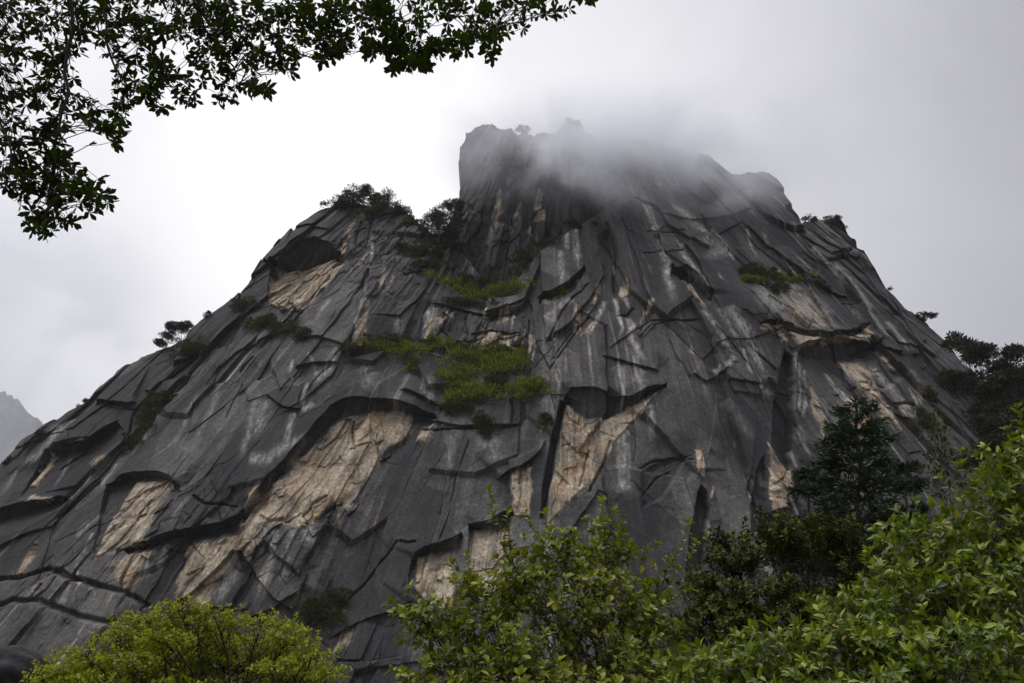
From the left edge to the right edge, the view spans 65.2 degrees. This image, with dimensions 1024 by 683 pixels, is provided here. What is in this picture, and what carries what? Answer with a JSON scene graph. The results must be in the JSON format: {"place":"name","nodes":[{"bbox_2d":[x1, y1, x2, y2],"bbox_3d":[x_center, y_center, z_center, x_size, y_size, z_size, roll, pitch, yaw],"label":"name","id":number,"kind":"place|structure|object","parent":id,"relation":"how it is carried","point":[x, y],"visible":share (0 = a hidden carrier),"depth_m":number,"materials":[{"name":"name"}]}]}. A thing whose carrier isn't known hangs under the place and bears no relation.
{"place":"outdoors","nodes":[
{"label":"outdoors","id":0,"kind":"place"},
{"bbox_2d":[0,391,42,462],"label":"hills","id":1,"kind":"structure","parent":0,"point":[18,422],"depth_m":561.18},
{"bbox_2d":[0,153,1023,682],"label":"cliff","id":2,"kind":"structure","parent":0,"point":[680,365],"depth_m":175.25,"materials":[{"name":"stone"}]},
{"bbox_2d":[1,456,11,464],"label":"shrub","id":3,"kind":"object","parent":2,"relation":"on","point":[6,461],"visible":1,"depth_m":199.05,"materials":[{"name":"green plant"}]},
{"bbox_2d":[34,429,45,437],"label":"shrub","id":4,"kind":"object","parent":2,"relation":"on","point":[37,434],"visible":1,"depth_m":199.38,"materials":[{"name":"green plant"}]},
{"bbox_2d":[75,394,96,407],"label":"shrub","id":5,"kind":"object","parent":2,"relation":"on","point":[85,400],"visible":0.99,"depth_m":205.01,"materials":[{"name":"green plant"}]},
{"bbox_2d":[120,431,144,454],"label":"ledge shrub","id":6,"kind":"object","parent":2,"relation":"on","point":[133,440],"visible":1,"depth_m":185.83,"materials":[{"name":"green plant"}]},
{"bbox_2d":[132,409,156,432],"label":"ledge shrub","id":7,"kind":"object","parent":2,"relation":"on","point":[143,419],"visible":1,"depth_m":190.35,"materials":[{"name":"green plant"}]},
{"bbox_2d":[139,388,173,415],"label":"ledge shrub","id":8,"kind":"object","parent":2,"relation":"on","point":[152,399],"visible":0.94,"depth_m":193.48,"materials":[{"name":"green plant"}]},
{"bbox_2d":[152,320,194,347],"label":"pine tree","id":9,"kind":"object","parent":2,"relation":"on","point":[172,327],"visible":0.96,"depth_m":211.32,"materials":[{"name":"green plant"}]},
{"bbox_2d":[165,334,209,358],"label":"ledge shrub","id":10,"kind":"object","parent":2,"relation":"on","point":[191,346],"visible":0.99,"depth_m":204.07,"materials":[{"name":"green plant"}]},
{"bbox_2d":[203,310,211,317],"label":"shrub","id":11,"kind":"object","parent":2,"relation":"on","point":[207,313],"visible":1,"depth_m":213.46,"materials":[{"name":"green plant"}]},
{"bbox_2d":[228,295,263,310],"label":"ledge shrub","id":12,"kind":"object","parent":2,"relation":"on","point":[239,304],"visible":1,"depth_m":213.07,"materials":[{"name":"green plant"}]},
{"bbox_2d":[242,312,276,331],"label":"ledge shrub","id":13,"kind":"object","parent":2,"relation":"on","point":[261,321],"visible":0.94,"depth_m":203.04,"materials":[{"name":"green plant"}]},
{"bbox_2d":[267,319,305,336],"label":"ledge shrub","id":14,"kind":"object","parent":2,"relation":"on","point":[274,326],"visible":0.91,"depth_m":198.31,"materials":[{"name":"green plant"}]},
{"bbox_2d":[291,326,312,341],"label":"ledge shrub","id":15,"kind":"object","parent":2,"relation":"on","point":[299,335],"visible":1,"depth_m":192.63,"materials":[{"name":"green plant"}]},
{"bbox_2d":[290,593,347,636],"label":"ledge shrub","id":16,"kind":"object","parent":2,"relation":"on","point":[314,612],"visible":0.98,"depth_m":140.81,"materials":[{"name":"green plant"}]},
{"bbox_2d":[318,199,349,211],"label":"ledge shrub","id":17,"kind":"object","parent":2,"relation":"on","point":[323,202],"visible":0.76,"depth_m":241.24,"materials":[{"name":"green plant"}]},
{"bbox_2d":[320,586,352,608],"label":"ledge shrub","id":18,"kind":"object","parent":2,"relation":"on","point":[337,598],"visible":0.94,"depth_m":142.84,"materials":[{"name":"green plant"}]},
{"bbox_2d":[337,340,365,355],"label":"ledge shrub","id":19,"kind":"object","parent":2,"relation":"on","point":[353,348],"visible":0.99,"depth_m":184.40,"materials":[{"name":"green plant"}]},
{"bbox_2d":[332,183,380,210],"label":"tree","id":20,"kind":"object","parent":2,"relation":"on","point":[365,192],"visible":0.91,"depth_m":239.59,"materials":[{"name":"green plant"}]},
{"bbox_2d":[348,204,399,219],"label":"ledge shrub","id":21,"kind":"object","parent":2,"relation":"on","point":[371,211],"visible":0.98,"depth_m":231.96,"materials":[{"name":"green plant"}]},
{"bbox_2d":[353,335,401,354],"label":"ledge shrub","id":22,"kind":"object","parent":2,"relation":"on","point":[382,345],"visible":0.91,"depth_m":186.36,"materials":[{"name":"green plant"}]},
{"bbox_2d":[370,186,412,214],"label":"tree","id":23,"kind":"object","parent":2,"relation":"on","point":[384,200],"visible":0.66,"depth_m":232.94,"materials":[{"name":"green plant"}]},
{"bbox_2d":[360,331,436,346],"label":"ledge shrub","id":24,"kind":"object","parent":2,"relation":"on","point":[397,339],"visible":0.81,"depth_m":188.78,"materials":[{"name":"green plant"}]},
{"bbox_2d":[393,238,424,256],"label":"ledge shrub","id":25,"kind":"object","parent":2,"relation":"on","point":[404,245],"visible":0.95,"depth_m":217.51,"materials":[{"name":"green plant"}]},
{"bbox_2d":[399,213,420,227],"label":"ledge shrub","id":26,"kind":"object","parent":2,"relation":"on","point":[411,219],"visible":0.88,"depth_m":225.44,"materials":[{"name":"green plant"}]},
{"bbox_2d":[388,337,434,358],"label":"ledge shrub","id":27,"kind":"object","parent":2,"relation":"on","point":[408,346],"visible":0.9,"depth_m":185.49,"materials":[{"name":"green plant"}]},
{"bbox_2d":[403,352,421,373],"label":"ledge shrub","id":28,"kind":"object","parent":2,"relation":"on","point":[409,362],"visible":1,"depth_m":182.66,"materials":[{"name":"green plant"}]},
{"bbox_2d":[404,256,451,270],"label":"ledge shrub","id":29,"kind":"object","parent":2,"relation":"on","point":[422,262],"visible":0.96,"depth_m":211.26,"materials":[{"name":"green plant"}]},
{"bbox_2d":[409,240,447,259],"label":"ledge shrub","id":30,"kind":"object","parent":2,"relation":"on","point":[425,248],"visible":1,"depth_m":214.35,"materials":[{"name":"green plant"}]},
{"bbox_2d":[423,332,455,351],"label":"ledge shrub","id":31,"kind":"object","parent":2,"relation":"on","point":[437,339],"visible":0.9,"depth_m":189.70,"materials":[{"name":"green plant"}]},
{"bbox_2d":[416,203,470,252],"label":"tree","id":32,"kind":"object","parent":2,"relation":"on","point":[438,219],"visible":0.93,"depth_m":219.70,"materials":[{"name":"green plant"}]},
{"bbox_2d":[425,235,472,253],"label":"ledge shrub","id":33,"kind":"object","parent":2,"relation":"on","point":[448,244],"visible":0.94,"depth_m":217.41,"materials":[{"name":"green plant"}]},
{"bbox_2d":[423,268,479,292],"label":"ledge shrub","id":34,"kind":"object","parent":2,"relation":"on","point":[450,282],"visible":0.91,"depth_m":209.61,"materials":[{"name":"green plant"}]},
{"bbox_2d":[441,197,466,248],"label":"tree","id":35,"kind":"object","parent":2,"relation":"on","point":[458,203],"visible":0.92,"depth_m":225.09,"materials":[{"name":"green plant"}]},
{"bbox_2d":[434,336,478,353],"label":"ledge shrub","id":36,"kind":"object","parent":2,"relation":"on","point":[458,344],"visible":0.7,"depth_m":187.83,"materials":[{"name":"green plant"}]},
{"bbox_2d":[434,356,479,387],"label":"ledge shrub","id":37,"kind":"object","parent":2,"relation":"on","point":[460,375],"visible":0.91,"depth_m":180.05,"materials":[{"name":"green plant"}]},
{"bbox_2d":[436,392,484,415],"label":"ledge shrub","id":38,"kind":"object","parent":2,"relation":"on","point":[452,407],"visible":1,"depth_m":172.45,"materials":[{"name":"green plant"}]},
{"bbox_2d":[440,295,497,308],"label":"ledge shrub","id":39,"kind":"object","parent":2,"relation":"on","point":[464,300],"visible":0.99,"depth_m":202.25,"materials":[{"name":"green plant"}]},
{"bbox_2d":[437,378,504,406],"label":"ledge shrub","id":40,"kind":"object","parent":2,"relation":"on","point":[474,385],"visible":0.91,"depth_m":175.24,"materials":[{"name":"green plant"}]},
{"bbox_2d":[442,270,499,285],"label":"ledge shrub","id":41,"kind":"object","parent":2,"relation":"on","point":[468,277],"visible":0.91,"depth_m":212.08,"materials":[{"name":"green plant"}]},
{"bbox_2d":[442,341,513,369],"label":"ledge shrub","id":42,"kind":"object","parent":2,"relation":"on","point":[461,352],"visible":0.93,"depth_m":184.16,"materials":[{"name":"green plant"}]},
{"bbox_2d":[449,284,510,300],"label":"ledge shrub","id":43,"kind":"object","parent":2,"relation":"on","point":[483,294],"visible":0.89,"depth_m":208.39,"materials":[{"name":"green plant"}]},
{"bbox_2d":[472,408,502,438],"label":"ledge shrub","id":44,"kind":"object","parent":2,"relation":"on","point":[483,421],"visible":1,"depth_m":167.71,"materials":[{"name":"green plant"}]},
{"bbox_2d":[462,338,527,355],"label":"ledge shrub","id":45,"kind":"object","parent":2,"relation":"on","point":[515,345],"visible":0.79,"depth_m":185.92,"materials":[{"name":"green plant"}]},
{"bbox_2d":[482,372,508,389],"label":"ledge shrub","id":46,"kind":"object","parent":2,"relation":"on","point":[497,380],"visible":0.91,"depth_m":177.35,"materials":[{"name":"green plant"}]},
{"bbox_2d":[477,351,531,375],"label":"ledge shrub","id":47,"kind":"object","parent":2,"relation":"on","point":[496,367],"visible":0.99,"depth_m":180.46,"materials":[{"name":"green plant"}]},
{"bbox_2d":[486,275,536,296],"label":"ledge shrub","id":48,"kind":"object","parent":2,"relation":"on","point":[514,284],"visible":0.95,"depth_m":207.83,"materials":[{"name":"green plant"}]},
{"bbox_2d":[512,345,529,356],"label":"ledge shrub","id":49,"kind":"object","parent":2,"relation":"on","point":[522,351],"visible":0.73,"depth_m":183.57,"materials":[{"name":"green plant"}]},
{"bbox_2d":[487,374,555,402],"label":"ledge shrub","id":50,"kind":"object","parent":2,"relation":"on","point":[526,385],"visible":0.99,"depth_m":174.58,"materials":[{"name":"green plant"}]},
{"bbox_2d":[510,246,537,271],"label":"ledge shrub","id":51,"kind":"object","parent":2,"relation":"on","point":[521,255],"visible":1,"depth_m":213.36,"materials":[{"name":"green plant"}]},
{"bbox_2d":[526,236,561,247],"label":"ledge shrub","id":52,"kind":"object","parent":2,"relation":"on","point":[544,241],"visible":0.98,"depth_m":216.04,"materials":[{"name":"green plant"}]},
{"bbox_2d":[535,410,553,431],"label":"ledge shrub","id":53,"kind":"object","parent":2,"relation":"on","point":[546,416],"visible":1,"depth_m":166.28,"materials":[{"name":"green plant"}]},
{"bbox_2d":[552,288,566,297],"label":"ledge shrub","id":54,"kind":"object","parent":2,"relation":"on","point":[561,290],"visible":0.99,"depth_m":201.30,"materials":[{"name":"green plant"}]},
{"bbox_2d":[444,122,681,287],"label":"rock tower","id":55,"kind":"structure","parent":2,"relation":"on","point":[523,189],"depth_m":234.92,"materials":[{"name":"stone"}]},
{"bbox_2d":[514,124,532,132],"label":"tree","id":56,"kind":"object","parent":55,"relation":"on","point":[520,128],"visible":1,"depth_m":243.39,"materials":[{"name":"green plant"}]},
{"bbox_2d":[561,117,582,129],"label":"tree","id":57,"kind":"object","parent":55,"relation":"on","point":[568,121],"visible":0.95,"depth_m":245.52,"materials":[{"name":"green plant"}]},
{"bbox_2d":[578,205,606,214],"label":"ledge shrub","id":58,"kind":"object","parent":55,"relation":"on","point":[594,209],"visible":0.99,"depth_m":226.40,"materials":[{"name":"green plant"}]},
{"bbox_2d":[561,217,597,230],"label":"ledge shrub","id":59,"kind":"object","parent":2,"relation":"on","point":[571,222],"visible":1,"depth_m":220.32,"materials":[{"name":"green plant"}]},
{"bbox_2d":[597,226,610,240],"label":"ledge shrub","id":60,"kind":"object","parent":2,"relation":"on","point":[606,232],"visible":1,"depth_m":213.99,"materials":[{"name":"green plant"}]},
{"bbox_2d":[740,274,769,284],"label":"ledge shrub","id":61,"kind":"object","parent":2,"relation":"on","point":[757,278],"visible":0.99,"depth_m":205.08,"materials":[{"name":"green plant"}]},
{"bbox_2d":[737,260,779,278],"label":"ledge shrub","id":62,"kind":"object","parent":2,"relation":"on","point":[751,267],"visible":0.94,"depth_m":209.17,"materials":[{"name":"green plant"}]},
{"bbox_2d":[767,281,791,294],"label":"ledge shrub","id":63,"kind":"object","parent":2,"relation":"on","point":[777,285],"visible":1,"depth_m":203.90,"materials":[{"name":"green plant"}]},
{"bbox_2d":[769,270,819,282],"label":"ledge shrub","id":64,"kind":"object","parent":2,"relation":"on","point":[795,279],"visible":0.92,"depth_m":213.09,"materials":[{"name":"green plant"}]},
{"bbox_2d":[801,213,817,222],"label":"pine tree","id":65,"kind":"object","parent":2,"relation":"on","point":[814,218],"visible":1,"depth_m":242.10,"materials":[{"name":"green plant"}]},
{"bbox_2d":[823,214,847,231],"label":"pine tree","id":66,"kind":"object","parent":2,"relation":"on","point":[834,221],"visible":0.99,"depth_m":242.14,"materials":[{"name":"green plant"}]},
{"bbox_2d":[905,405,942,432],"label":"ledge shrub","id":67,"kind":"object","parent":2,"relation":"on","point":[923,417],"visible":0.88,"depth_m":182.11,"materials":[{"name":"green plant"}]},
{"bbox_2d":[913,311,938,321],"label":"pine tree","id":68,"kind":"object","parent":2,"relation":"on","point":[926,314],"visible":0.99,"depth_m":215.55,"materials":[{"name":"green plant"}]},
{"bbox_2d":[919,385,938,404],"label":"ledge shrub","id":69,"kind":"object","parent":2,"relation":"on","point":[930,392],"visible":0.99,"depth_m":190.76,"materials":[{"name":"green plant"}]},
{"bbox_2d":[0,0,1023,424],"label":"sky","id":70,"kind":"structure","parent":0,"point":[902,121],"materials":[{"name":"white"}]},
{"bbox_2d":[949,599,1023,682],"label":"hillside","id":71,"kind":"structure","parent":0,"point":[1003,646],"depth_m":130.74,"materials":[{"name":"green plant"}]},
{"bbox_2d":[933,330,1016,562],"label":"pine tree","id":72,"kind":"object","parent":71,"relation":"on","point":[972,351],"visible":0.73,"depth_m":141.18,"materials":[{"name":"green plant"}]},
{"bbox_2d":[953,399,1023,488],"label":"pine tree","id":73,"kind":"object","parent":71,"relation":"on","point":[1002,407],"visible":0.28,"depth_m":124.62,"materials":[{"name":"green plant"}]},
{"bbox_2d":[962,366,1023,494],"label":"pine tree","id":74,"kind":"object","parent":71,"relation":"on","point":[990,389],"visible":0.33,"depth_m":128.24,"materials":[{"name":"green plant"}]},
{"bbox_2d":[964,411,1023,491],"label":"pine tree","id":75,"kind":"object","parent":71,"relation":"on","point":[987,428],"visible":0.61,"depth_m":116.14,"materials":[{"name":"green plant"}]},
{"bbox_2d":[983,342,1023,399],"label":"pine tree","id":76,"kind":"object","parent":71,"relation":"on","point":[1008,354],"visible":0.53,"depth_m":139.21,"materials":[{"name":"green plant"}]},
{"bbox_2d":[1007,363,1023,427],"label":"pine tree","id":77,"kind":"object","parent":71,"relation":"on","point":[1021,367],"visible":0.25,"depth_m":135.76,"materials":[{"name":"green plant"}]},
{"bbox_3d":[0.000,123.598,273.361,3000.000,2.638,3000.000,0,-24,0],"label":"ground","id":78,"kind":"structure","parent":0,"visible":0},
{"bbox_2d":[0,645,49,682],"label":"boulder","id":79,"kind":"object","parent":78,"relation":"on","point":[15,660],"visible":0.84,"depth_m":21.82,"materials":[{"name":"stone"}]},
{"bbox_2d":[20,594,351,682],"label":"shrub","id":80,"kind":"object","parent":78,"relation":"on","point":[277,662],"visible":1,"depth_m":10.28,"materials":[{"name":"green plant"}]},
{"bbox_2d":[0,0,598,242],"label":"overhanging tree","id":81,"kind":"object","parent":78,"relation":"on","point":[51,130],"visible":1,"depth_m":6.05,"materials":[{"name":"green plant"}]},
{"bbox_2d":[381,483,701,682],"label":"shrub","id":82,"kind":"object","parent":78,"relation":"on","point":[513,663],"visible":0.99,"depth_m":5.16,"materials":[{"name":"green plant"}]},
{"bbox_2d":[660,502,898,681],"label":"tree","id":83,"kind":"object","parent":78,"relation":"on","point":[786,540],"visible":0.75,"depth_m":12.39,"materials":[{"name":"green plant"}]},
{"bbox_2d":[773,462,847,677],"bbox_3d":[9.621,8.352,25.946,3.287,9.068,3.439,0,-24,0],"label":"conifer","id":84,"kind":"object","parent":78,"relation":"on","point":[808,492],"visible":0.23,"depth_m":26.86,"materials":[{"name":"green plant"}]},
{"bbox_2d":[650,399,1023,682],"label":"shrub","id":85,"kind":"object","parent":78,"relation":"on","point":[895,623],"visible":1,"depth_m":4.35,"materials":[{"name":"green plant"}]},
{"bbox_2d":[767,394,975,671],"bbox_3d":[12.132,7.473,27.165,7.670,11.735,7.589,19,-30,-36],"label":"conifer","id":86,"kind":"object","parent":78,"relation":"on","point":[846,433],"visible":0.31,"depth_m":28.24,"materials":[{"name":"green plant"}]},
{"bbox_2d":[876,455,973,676],"bbox_3d":[12.083,7.625,23.910,2.623,8.759,2.700,18,-30,-35],"label":"conifer","id":87,"kind":"object","parent":78,"relation":"on","point":[904,466],"visible":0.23,"depth_m":25.15,"materials":[{"name":"green plant"}]},
{"bbox_2d":[914,406,977,682],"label":"sapling","id":88,"kind":"object","parent":78,"relation":"on","point":[938,450],"visible":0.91,"depth_m":18.41,"materials":[{"name":"green plant"}]}
]}

